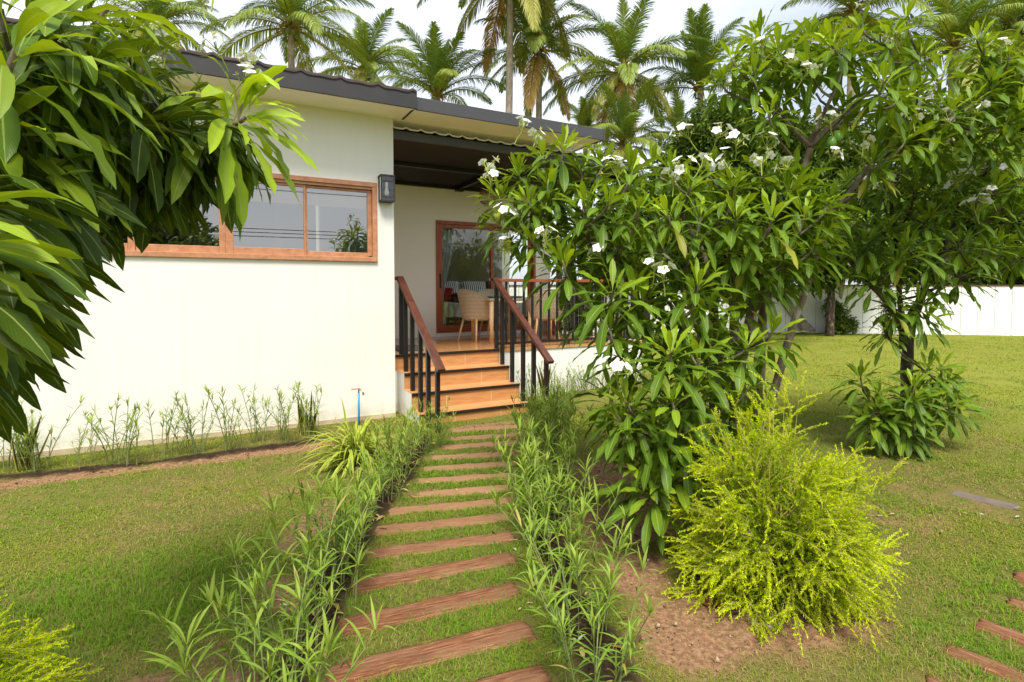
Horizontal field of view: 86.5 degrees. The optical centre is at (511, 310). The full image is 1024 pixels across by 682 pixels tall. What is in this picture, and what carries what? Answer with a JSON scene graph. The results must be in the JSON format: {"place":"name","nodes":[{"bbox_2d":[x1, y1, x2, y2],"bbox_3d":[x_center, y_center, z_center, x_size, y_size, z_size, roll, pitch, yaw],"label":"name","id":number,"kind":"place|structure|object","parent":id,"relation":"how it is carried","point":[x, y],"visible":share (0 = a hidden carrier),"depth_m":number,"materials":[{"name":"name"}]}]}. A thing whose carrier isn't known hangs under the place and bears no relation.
{"place":"outdoors","nodes":[
{"label":"outdoors","id":0,"kind":"place"},
{"bbox_2d":[0,332,1023,681],"bbox_3d":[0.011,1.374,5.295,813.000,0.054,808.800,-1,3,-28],"label":"ground","id":1,"kind":"structure","parent":0,"point":[712,642],"depth_m":3.34,"materials":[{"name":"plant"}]},
{"bbox_2d":[11,413,51,471],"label":"snake plant","id":2,"kind":"object","parent":1,"relation":"on","point":[26,463],"visible":0.65,"depth_m":4.76,"materials":[{"name":"green plant"}]},
{"bbox_2d":[12,394,86,471],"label":"bedding plant","id":3,"kind":"object","parent":1,"relation":"on","point":[32,461],"visible":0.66,"depth_m":4.68,"materials":[{"name":"green plant"}]},
{"bbox_2d":[0,580,102,681],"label":"golden bush","id":4,"kind":"object","parent":1,"relation":"on","point":[10,654],"visible":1,"depth_m":1.94,"materials":[{"name":"plant"}]},
{"bbox_2d":[85,393,133,463],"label":"bedding plant","id":5,"kind":"object","parent":1,"relation":"on","point":[89,420],"visible":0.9,"depth_m":4.85,"materials":[{"name":"green plant"}]},
{"bbox_2d":[117,397,147,460],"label":"bedding plant","id":6,"kind":"object","parent":1,"relation":"on","point":[126,430],"visible":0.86,"depth_m":4.98,"materials":[{"name":"green plant"}]},
{"bbox_2d":[0,0,318,442],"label":"flowering tree","id":7,"kind":"object","parent":1,"relation":"on","point":[104,149],"visible":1,"depth_m":1.44,"materials":[{"name":"green plant"}]},
{"bbox_2d":[93,0,232,52],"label":"coconut palm","id":8,"kind":"object","parent":1,"relation":"on","point":[167,10],"visible":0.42,"depth_m":20.88,"materials":[{"name":"green plant"}]},
{"bbox_2d":[142,396,183,458],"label":"bedding plant","id":9,"kind":"object","parent":1,"relation":"on","point":[175,399],"visible":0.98,"depth_m":5.07,"materials":[{"name":"green plant"}]},
{"bbox_2d":[202,384,246,450],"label":"bedding plant","id":10,"kind":"object","parent":1,"relation":"on","point":[222,402],"visible":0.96,"depth_m":5.32,"materials":[{"name":"green plant"}]},
{"bbox_2d":[137,530,350,681],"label":"bedding plant","id":11,"kind":"object","parent":1,"relation":"on","point":[179,667],"visible":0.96,"depth_m":1.75,"materials":[{"name":"green plant"}]},
{"bbox_2d":[203,529,344,681],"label":"bedding plant","id":12,"kind":"object","parent":1,"relation":"on","point":[306,622],"visible":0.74,"depth_m":2.11,"materials":[{"name":"green plant"}]},
{"bbox_2d":[162,595,395,681],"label":"bedding plant","id":13,"kind":"object","parent":1,"relation":"on","point":[193,628],"visible":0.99,"depth_m":1.78,"materials":[{"name":"green plant"}]},
{"bbox_2d":[221,480,340,647],"bbox_3d":[-1.039,1.139,2.458,0.522,0.748,0.510,-1,2,-21],"label":"bedding plant","id":14,"kind":"object","parent":1,"relation":"on","point":[274,541],"visible":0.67,"depth_m":2.46,"materials":[{"name":"green plant"}]},
{"bbox_2d":[191,477,381,679],"bbox_3d":[-0.930,1.175,2.383,0.543,0.679,0.813,0,2,11],"label":"bedding plant","id":15,"kind":"object","parent":1,"relation":"on","point":[208,594],"visible":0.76,"depth_m":2.18,"materials":[{"name":"green plant"}]},
{"bbox_2d":[199,0,381,83],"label":"coconut palm","id":16,"kind":"object","parent":1,"relation":"on","point":[298,14],"visible":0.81,"depth_m":19.03,"materials":[{"name":"green plant"}]},
{"bbox_2d":[0,17,604,460],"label":"house","id":17,"kind":"structure","parent":1,"relation":"on","point":[286,289],"depth_m":6.18,"materials":[{"name":"paint"}]},
{"bbox_2d":[112,173,377,261],"bbox_3d":[-3.119,-1.037,5.848,3.310,0.950,0.180,-1,3,-28],"label":"window","id":18,"kind":"structure","parent":17,"relation":"in","point":[226,249],"depth_m":6.21,"materials":[{"name":"brown wood"}]},
{"bbox_2d":[378,174,394,202],"bbox_3d":[-1.510,-1.470,6.556,0.180,0.320,0.135,-1,3,-28],"label":"wall lantern","id":19,"kind":"object","parent":17,"relation":"attached to","point":[386,188],"depth_m":6.57,"materials":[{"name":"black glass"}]},
{"bbox_2d":[442,228,454,324],"bbox_3d":[-1.234,-0.598,10.003,0.420,2.000,0.060,-1,3,-28],"label":"curtain","id":20,"kind":"object","parent":17,"relation":"hanging from","point":[447,240],"visible":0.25,"depth_m":10.00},
{"bbox_2d":[444,281,526,324],"bbox_3d":[-0.715,-0.120,11.566,2.000,1.050,2.280,-1,3,-28],"label":"bed","id":21,"kind":"object","parent":17,"relation":"in","point":[453,315],"visible":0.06,"depth_m":10.52,"materials":[{"name":"white fabric"}]},
{"bbox_2d":[460,281,485,291],"bbox_3d":[-0.849,-0.438,12.243,0.600,0.500,0.170,-1,-18,-26],"label":"pillow","id":22,"kind":"object","parent":21,"relation":"on","point":[476,286],"visible":0.46,"depth_m":12.19,"materials":[{"name":"fabric"}]},
{"bbox_2d":[436,220,535,332],"bbox_3d":[-0.469,-0.625,10.174,2.050,2.000,0.145,-1,3,-28],"label":"sliding door","id":23,"kind":"structure","parent":17,"relation":"in","point":[440,328],"depth_m":9.82,"materials":[{"name":"brown wood"}]},
{"bbox_2d":[393,126,641,410],"bbox_3d":[-0.188,-0.426,8.875,4.280,3.908,2.470,-1,3,-28],"label":"porch","id":24,"kind":"object","parent":17,"relation":"attached to","point":[436,159],"depth_m":8.22,"materials":[{"name":"paint"}]},
{"bbox_2d":[457,289,493,342],"bbox_3d":[-0.611,0.069,8.870,0.631,0.858,0.552,2,3,42],"label":"wicker chair","id":25,"kind":"object","parent":24,"relation":"on","point":[474,305],"visible":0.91,"depth_m":8.66,"materials":[{"name":"beige wicker"}]},
{"bbox_2d":[471,297,530,342],"bbox_3d":[-0.181,0.134,9.009,0.800,0.714,0.800,-1,3,-28],"label":"dining table","id":26,"kind":"object","parent":24,"relation":"on","point":[491,312],"visible":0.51,"depth_m":8.69,"materials":[{"name":"wood"}]},
{"bbox_2d":[525,289,559,339],"bbox_3d":[0.530,0.069,8.886,0.631,0.858,0.552,-1,2,-13],"label":"wicker chair","id":27,"kind":"object","parent":24,"relation":"on","point":[537,308],"visible":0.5,"depth_m":8.70,"materials":[{"name":"wicker"}]},
{"bbox_2d":[498,279,639,344],"bbox_3d":[0.470,-0.023,9.335,2.660,1.000,2.135,-1,3,-28],"label":"porch railing","id":28,"kind":"object","parent":24,"relation":"on","point":[506,281],"visible":0.27,"depth_m":8.15,"materials":[{"name":"metal"}]},
{"bbox_2d":[560,282,592,334],"bbox_3d":[1.209,-0.075,10.379,0.051,1.020,1.000,-1,3,-30],"label":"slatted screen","id":29,"kind":"object","parent":24,"relation":"on","point":[576,318],"visible":0.25,"depth_m":10.37,"materials":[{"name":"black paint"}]},
{"bbox_2d":[297,390,315,435],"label":"snake plant","id":30,"kind":"object","parent":1,"relation":"on","point":[300,427],"visible":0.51,"depth_m":5.92,"materials":[{"name":"green plant"}]},
{"bbox_2d":[279,461,362,596],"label":"bedding plant","id":31,"kind":"object","parent":1,"relation":"on","point":[324,482],"visible":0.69,"depth_m":2.92,"materials":[{"name":"green plant"}]},
{"bbox_2d":[267,470,378,619],"bbox_3d":[-0.842,1.164,2.692,0.461,0.675,0.767,0,2,4],"label":"bedding plant","id":32,"kind":"object","parent":1,"relation":"on","point":[358,558],"visible":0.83,"depth_m":2.62,"materials":[{"name":"green plant"}]},
{"bbox_2d":[279,434,387,585],"bbox_3d":[-0.882,1.133,3.011,0.807,0.709,0.469,-4,5,-61],"label":"bedding plant","id":33,"kind":"object","parent":1,"relation":"on","point":[346,556],"visible":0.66,"depth_m":2.95,"materials":[{"name":"green plant"}]},
{"bbox_2d":[313,485,361,558],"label":"bedding plant","id":34,"kind":"object","parent":1,"relation":"on","point":[350,518],"visible":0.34,"depth_m":3.18,"materials":[{"name":"green plant"}]},
{"bbox_2d":[291,396,418,484],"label":"variegated grass","id":35,"kind":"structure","parent":1,"relation":"on","point":[356,439],"depth_m":4.85,"materials":[{"name":"plant"}]},
{"bbox_2d":[295,7,425,84],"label":"coconut palm","id":36,"kind":"object","parent":1,"relation":"on","point":[362,34],"visible":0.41,"depth_m":22.49,"materials":[{"name":"green plant"}]},
{"bbox_2d":[354,446,390,515],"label":"bedding plant","id":37,"kind":"object","parent":1,"relation":"on","point":[365,471],"visible":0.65,"depth_m":3.92,"materials":[{"name":"green plant"}]},
{"bbox_2d":[367,412,422,472],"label":"bedding plant","id":38,"kind":"object","parent":1,"relation":"on","point":[398,428],"visible":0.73,"depth_m":4.66,"materials":[{"name":"green plant"}]},
{"bbox_2d":[375,445,418,502],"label":"bedding plant","id":39,"kind":"object","parent":1,"relation":"on","point":[398,483],"visible":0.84,"depth_m":4.05,"materials":[{"name":"green plant"}]},
{"bbox_2d":[367,417,427,479],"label":"bedding plant","id":40,"kind":"object","parent":1,"relation":"on","point":[403,450],"visible":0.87,"depth_m":4.51,"materials":[{"name":"green plant"}]},
{"bbox_2d":[380,413,422,471],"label":"bedding plant","id":41,"kind":"object","parent":1,"relation":"on","point":[384,427],"visible":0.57,"depth_m":4.68,"materials":[{"name":"green plant"}]},
{"bbox_2d":[403,404,449,453],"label":"bedding plant","id":42,"kind":"object","parent":1,"relation":"on","point":[424,426],"visible":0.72,"depth_m":5.26,"materials":[{"name":"green plant"}]},
{"bbox_2d":[336,582,523,637],"bbox_3d":[-0.385,1.489,2.701,0.924,0.065,0.162,-1,2,-21],"label":"path plank","id":43,"kind":"object","parent":1,"relation":"on","point":[394,616],"visible":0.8,"depth_m":2.68,"materials":[{"name":"wood"}]},
{"bbox_2d":[326,620,538,681],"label":"path plank","id":44,"kind":"object","parent":1,"relation":"on","point":[373,666],"visible":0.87,"depth_m":2.36,"materials":[{"name":"wood"}]},
{"bbox_2d":[350,553,516,594],"bbox_3d":[-0.417,1.475,3.037,0.931,0.065,0.156,-1,2,-20],"label":"path plank","id":45,"kind":"object","parent":1,"relation":"on","point":[437,571],"visible":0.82,"depth_m":3.02,"materials":[{"name":"wood"}]},
{"bbox_2d":[365,21,505,105],"bbox_3d":[-2.791,-4.671,20.122,4.653,10.888,4.742,1,2,14],"label":"coconut palm","id":46,"kind":"object","parent":1,"relation":"on","point":[438,68],"visible":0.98,"depth_m":19.47,"materials":[{"name":"green plant"}]},
{"bbox_2d":[363,531,515,557],"bbox_3d":[-0.441,1.470,3.358,0.968,0.065,0.159,-1,2,-16],"label":"path plank","id":47,"kind":"object","parent":1,"relation":"on","point":[506,537],"visible":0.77,"depth_m":3.36,"materials":[{"name":"wood"}]},
{"bbox_2d":[423,395,455,449],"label":"bedding plant","id":48,"kind":"object","parent":1,"relation":"on","point":[440,434],"visible":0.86,"depth_m":5.38,"materials":[{"name":"green plant"}]},
{"bbox_2d":[375,512,512,535],"bbox_3d":[-0.447,1.456,3.672,0.939,0.065,0.157,-1,2,-15],"label":"path plank","id":49,"kind":"object","parent":1,"relation":"on","point":[455,522],"visible":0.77,"depth_m":3.65,"materials":[{"name":"wood"}]},
{"bbox_2d":[388,497,509,515],"bbox_3d":[-0.450,1.450,3.972,0.898,0.065,0.154,-1,2,-13],"label":"path plank","id":50,"kind":"object","parent":1,"relation":"on","point":[440,506],"visible":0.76,"depth_m":3.96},
{"bbox_2d":[395,349,527,424],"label":"porch steps","id":51,"kind":"structure","parent":1,"relation":"on","point":[476,384],"depth_m":7.05,"materials":[{"name":"tile"}]},
{"bbox_2d":[394,276,445,433],"bbox_3d":[-1.178,0.473,6.486,0.214,1.802,1.552,-1,3,-28],"label":"stair railing","id":52,"kind":"object","parent":51,"relation":"on","point":[406,300],"visible":0.83,"depth_m":6.46,"materials":[{"name":"black paint"}]},
{"bbox_2d":[491,277,553,411],"bbox_3d":[0.100,0.445,7.176,0.088,1.802,1.552,-1,3,-28],"label":"stair railing","id":53,"kind":"object","parent":51,"relation":"on","point":[536,342],"visible":0.9,"depth_m":7.19,"materials":[{"name":"metal"}]},
{"bbox_2d":[413,485,513,496],"bbox_3d":[-0.405,1.438,4.265,0.863,0.065,0.156,0,2,-12],"label":"path plank","id":54,"kind":"object","parent":1,"relation":"on","point":[479,490],"visible":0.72,"depth_m":4.25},
{"bbox_2d":[417,473,516,483],"bbox_3d":[-0.365,1.425,4.564,0.862,0.065,0.151,0,2,-11],"label":"path plank","id":55,"kind":"object","parent":1,"relation":"on","point":[460,478],"visible":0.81,"depth_m":4.54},
{"bbox_2d":[424,461,516,471],"bbox_3d":[-0.373,1.413,4.867,0.849,0.065,0.156,0,2,-11],"label":"path plank","id":56,"kind":"object","parent":1,"relation":"on","point":[472,465],"visible":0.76,"depth_m":4.85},
{"bbox_2d":[431,451,515,459],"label":"path plank","id":57,"kind":"object","parent":1,"relation":"on","point":[483,455],"visible":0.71,"depth_m":5.17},
{"bbox_2d":[441,440,522,448],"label":"path plank","id":58,"kind":"object","parent":1,"relation":"on","point":[485,444],"visible":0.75,"depth_m":5.50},
{"bbox_2d":[416,0,569,292],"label":"coconut palm","id":59,"kind":"object","parent":1,"relation":"on","point":[505,8],"visible":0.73,"depth_m":19.73,"materials":[{"name":"green plant"}]},
{"bbox_2d":[471,664,551,681],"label":"path plank","id":60,"kind":"object","parent":1,"relation":"on","point":[536,673],"visible":1,"depth_m":2.21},
{"bbox_2d":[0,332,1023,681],"bbox_3d":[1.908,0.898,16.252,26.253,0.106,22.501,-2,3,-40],"label":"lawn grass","id":61,"kind":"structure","parent":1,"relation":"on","point":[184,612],"depth_m":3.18,"materials":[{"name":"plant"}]},
{"bbox_2d":[485,415,577,519],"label":"bedding plant","id":62,"kind":"object","parent":1,"relation":"on","point":[493,438],"visible":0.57,"depth_m":3.65,"materials":[{"name":"green plant"}]},
{"bbox_2d":[496,415,566,499],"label":"bedding plant","id":63,"kind":"object","parent":1,"relation":"on","point":[549,428],"visible":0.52,"depth_m":4.05,"materials":[{"name":"green plant"}]},
{"bbox_2d":[511,383,561,450],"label":"bedding plant","id":64,"kind":"object","parent":1,"relation":"on","point":[539,409],"visible":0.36,"depth_m":5.17,"materials":[{"name":"green plant"}]},
{"bbox_2d":[504,398,578,471],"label":"bedding plant","id":65,"kind":"object","parent":1,"relation":"on","point":[549,422],"visible":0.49,"depth_m":4.63,"materials":[{"name":"green plant"}]},
{"bbox_2d":[469,0,614,121],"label":"coconut palm","id":66,"kind":"object","parent":1,"relation":"on","point":[532,92],"visible":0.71,"depth_m":20.16,"materials":[{"name":"green plant"}]},
{"bbox_2d":[519,379,569,450],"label":"bedding plant","id":67,"kind":"object","parent":1,"relation":"on","point":[551,406],"visible":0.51,"depth_m":5.29,"materials":[{"name":"green plant"}]},
{"bbox_2d":[517,417,581,528],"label":"bedding plant","id":68,"kind":"object","parent":1,"relation":"on","point":[532,453],"visible":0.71,"depth_m":3.66,"materials":[{"name":"green plant"}]},
{"bbox_2d":[495,440,604,545],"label":"bedding plant","id":69,"kind":"object","parent":1,"relation":"on","point":[548,481],"visible":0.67,"depth_m":3.35,"materials":[{"name":"green plant"}]},
{"bbox_2d":[508,403,593,484],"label":"bedding plant","id":70,"kind":"object","parent":1,"relation":"on","point":[551,439],"visible":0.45,"depth_m":4.41,"materials":[{"name":"green plant"}]},
{"bbox_2d":[525,383,579,454],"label":"bedding plant","id":71,"kind":"object","parent":1,"relation":"on","point":[565,415],"visible":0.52,"depth_m":5.26,"materials":[{"name":"green plant"}]},
{"bbox_2d":[521,406,590,489],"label":"bedding plant","id":72,"kind":"object","parent":1,"relation":"on","point":[569,424],"visible":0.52,"depth_m":4.32,"materials":[{"name":"green plant"}]},
{"bbox_2d":[531,436,584,505],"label":"bedding plant","id":73,"kind":"object","parent":1,"relation":"on","point":[566,459],"visible":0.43,"depth_m":3.92,"materials":[{"name":"green plant"}]},
{"bbox_2d":[489,452,629,583],"bbox_3d":[0.292,1.131,2.968,0.822,0.723,0.494,-1,3,-25],"label":"bedding plant","id":74,"kind":"object","parent":1,"relation":"on","point":[546,508],"visible":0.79,"depth_m":2.97,"materials":[{"name":"green plant"}]},
{"bbox_2d":[507,508,624,681],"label":"bedding plant","id":75,"kind":"object","parent":1,"relation":"on","point":[562,612],"visible":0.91,"depth_m":2.23,"materials":[{"name":"green plant"}]},
{"bbox_2d":[532,450,603,572],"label":"bedding plant","id":76,"kind":"object","parent":1,"relation":"on","point":[583,515],"visible":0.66,"depth_m":3.11,"materials":[{"name":"green plant"}]},
{"bbox_2d":[503,487,639,640],"bbox_3d":[0.235,1.204,2.532,0.706,0.590,0.471,1,3,27],"label":"bedding plant","id":77,"kind":"object","parent":1,"relation":"on","point":[577,557],"visible":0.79,"depth_m":2.48,"materials":[{"name":"green plant"}]},
{"bbox_2d":[568,96,608,278],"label":"coconut palm","id":78,"kind":"object","parent":1,"relation":"on","point":[588,121],"visible":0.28,"depth_m":23.68,"materials":[{"name":"green plant"}]},
{"bbox_2d":[550,477,637,613],"bbox_3d":[0.391,1.145,2.690,0.473,0.694,0.484,0,2,-2],"label":"bedding plant","id":79,"kind":"object","parent":1,"relation":"on","point":[579,525],"visible":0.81,"depth_m":2.68,"materials":[{"name":"green plant"}]},
{"bbox_2d":[517,540,673,681],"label":"bedding plant","id":80,"kind":"object","parent":1,"relation":"on","point":[628,636],"visible":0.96,"depth_m":2.08,"materials":[{"name":"green plant"}]},
{"bbox_2d":[542,0,711,158],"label":"coconut palm","id":81,"kind":"object","parent":1,"relation":"on","point":[623,44],"visible":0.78,"depth_m":19.04,"materials":[{"name":"green plant"}]},
{"bbox_2d":[578,74,682,316],"bbox_3d":[3.692,-3.232,18.031,4.242,8.180,3.983,-2,3,-42],"label":"coconut palm","id":82,"kind":"object","parent":1,"relation":"on","point":[624,121],"visible":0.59,"depth_m":17.54,"materials":[{"name":"green plant"}]},
{"bbox_2d":[259,407,1022,681],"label":"fallen leaves","id":83,"kind":"object","parent":1,"relation":"on","point":[639,637],"visible":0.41,"depth_m":2.95,"materials":[{"name":"brown plant"}]},
{"bbox_2d":[574,175,736,339],"bbox_3d":[3.933,-1.332,15.014,4.534,4.836,3.390,-1,3,-28],"label":"leafy tree","id":84,"kind":"object","parent":1,"relation":"on","point":[681,268],"visible":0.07,"depth_m":14.43,"materials":[{"name":"green plant"}]},
{"bbox_2d":[468,115,866,555],"bbox_3d":[1.350,-0.018,4.276,3.227,2.921,2.269,-1,3,-28],"label":"flowering tree","id":85,"kind":"object","parent":1,"relation":"on","point":[754,275],"visible":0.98,"depth_m":3.64,"materials":[{"name":"green plant"}]},
{"bbox_2d":[555,260,577,347],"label":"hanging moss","id":86,"kind":"object","parent":85,"relation":"hanging from","point":[564,311],"visible":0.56,"depth_m":3.91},
{"bbox_2d":[638,89,708,180],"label":"coconut palm","id":87,"kind":"object","parent":1,"relation":"on","point":[677,108],"visible":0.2,"depth_m":22.62,"materials":[{"name":"green plant"}]},
{"bbox_2d":[640,3,815,333],"bbox_3d":[7.201,-4.689,19.790,5.404,11.240,5.390,-2,3,-37],"label":"coconut palm","id":88,"kind":"object","parent":1,"relation":"on","point":[698,24],"visible":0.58,"depth_m":19.00,"materials":[{"name":"green plant"}]},
{"bbox_2d":[668,227,815,343],"bbox_3d":[6.519,-1.437,15.607,4.169,5.000,3.445,-1,3,-28],"label":"leafy tree","id":89,"kind":"object","parent":1,"relation":"on","point":[735,338],"visible":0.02,"depth_m":15.12,"materials":[{"name":"green plant"}]},
{"bbox_2d":[640,93,878,351],"bbox_3d":[6.463,-2.139,13.747,6.308,6.547,2.589,0,2,-6],"label":"leafy tree","id":90,"kind":"object","parent":1,"relation":"on","point":[703,139],"visible":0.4,"depth_m":13.15,"materials":[{"name":"green plant"}]},
{"bbox_2d":[509,285,1023,335],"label":"panel fence","id":91,"kind":"object","parent":1,"relation":"on","point":[1002,312],"visible":0.27,"depth_m":18.77,"materials":[{"name":"white concrete"}]},
{"bbox_2d":[660,369,911,655],"bbox_3d":[1.368,0.964,2.855,1.204,1.307,1.216,2,3,40],"label":"golden bush","id":92,"kind":"object","parent":1,"relation":"on","point":[767,535],"visible":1,"depth_m":2.65,"materials":[{"name":"plant"}]},
{"bbox_2d":[820,295,863,334],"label":"vine plant","id":93,"kind":"object","parent":1,"relation":"on","point":[843,324],"visible":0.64,"depth_m":18.81,"materials":[{"name":"green plant"}]},
{"bbox_2d":[790,153,913,335],"bbox_3d":[10.597,-2.270,18.406,5.303,6.437,3.783,-1,2,-19],"label":"leafy tree","id":94,"kind":"object","parent":1,"relation":"on","point":[829,279],"visible":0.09,"depth_m":17.58,"materials":[{"name":"green plant"}]},
{"bbox_2d":[690,0,1023,468],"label":"flowering tree","id":95,"kind":"object","parent":1,"relation":"on","point":[898,132],"visible":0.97,"depth_m":4.47,"materials":[{"name":"green plant"}]},
{"bbox_2d":[776,0,953,299],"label":"coconut palm","id":96,"kind":"object","parent":1,"relation":"on","point":[850,7],"visible":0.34,"depth_m":18.52,"materials":[{"name":"green plant"}]},
{"bbox_2d":[812,102,1023,461],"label":"flowering tree","id":97,"kind":"object","parent":1,"relation":"on","point":[870,259],"visible":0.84,"depth_m":5.28,"materials":[{"name":"green plant"}]},
{"bbox_2d":[873,285,897,343],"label":"hanging moss","id":98,"kind":"object","parent":97,"relation":"hanging from","point":[889,310],"visible":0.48,"depth_m":5.34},
{"bbox_2d":[858,0,1023,284],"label":"coconut palm","id":99,"kind":"object","parent":1,"relation":"on","point":[963,19],"visible":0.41,"depth_m":18.54,"materials":[{"name":"green plant"}]},
{"bbox_2d":[882,123,1023,284],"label":"leafy tree","id":100,"kind":"object","parent":1,"relation":"on","point":[978,280],"visible":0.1,"depth_m":19.20,"materials":[{"name":"green plant"}]},
{"bbox_2d":[899,12,1023,165],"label":"leafy tree","id":101,"kind":"object","parent":1,"relation":"on","point":[1021,34],"visible":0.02,"depth_m":21.34,"materials":[{"name":"green plant"}]},
{"bbox_2d":[939,643,1023,681],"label":"path plank","id":102,"kind":"object","parent":1,"relation":"on","point":[1002,670],"visible":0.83,"depth_m":2.30,"materials":[{"name":"wood"}]},
{"bbox_2d":[942,0,1023,85],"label":"coconut palm","id":103,"kind":"object","parent":1,"relation":"on","point":[1010,17],"visible":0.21,"depth_m":21.74,"materials":[{"name":"green plant"}]},
{"bbox_2d":[951,490,1019,510],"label":"concrete slab","id":104,"kind":"structure","parent":1,"relation":"on","point":[995,502],"depth_m":4.05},
{"bbox_2d":[965,129,1023,284],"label":"leafy tree","id":105,"kind":"object","parent":1,"relation":"on","point":[1019,280],"visible":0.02,"depth_m":19.29,"materials":[{"name":"green plant"}]},
{"bbox_2d":[974,618,1023,645],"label":"path plank","id":106,"kind":"object","parent":1,"relation":"on","point":[994,629],"visible":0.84,"depth_m":2.51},
{"bbox_2d":[2,0,1023,284],"label":"sky","id":107,"kind":"structure","parent":0,"point":[668,17],"materials":[{"name":"white"}]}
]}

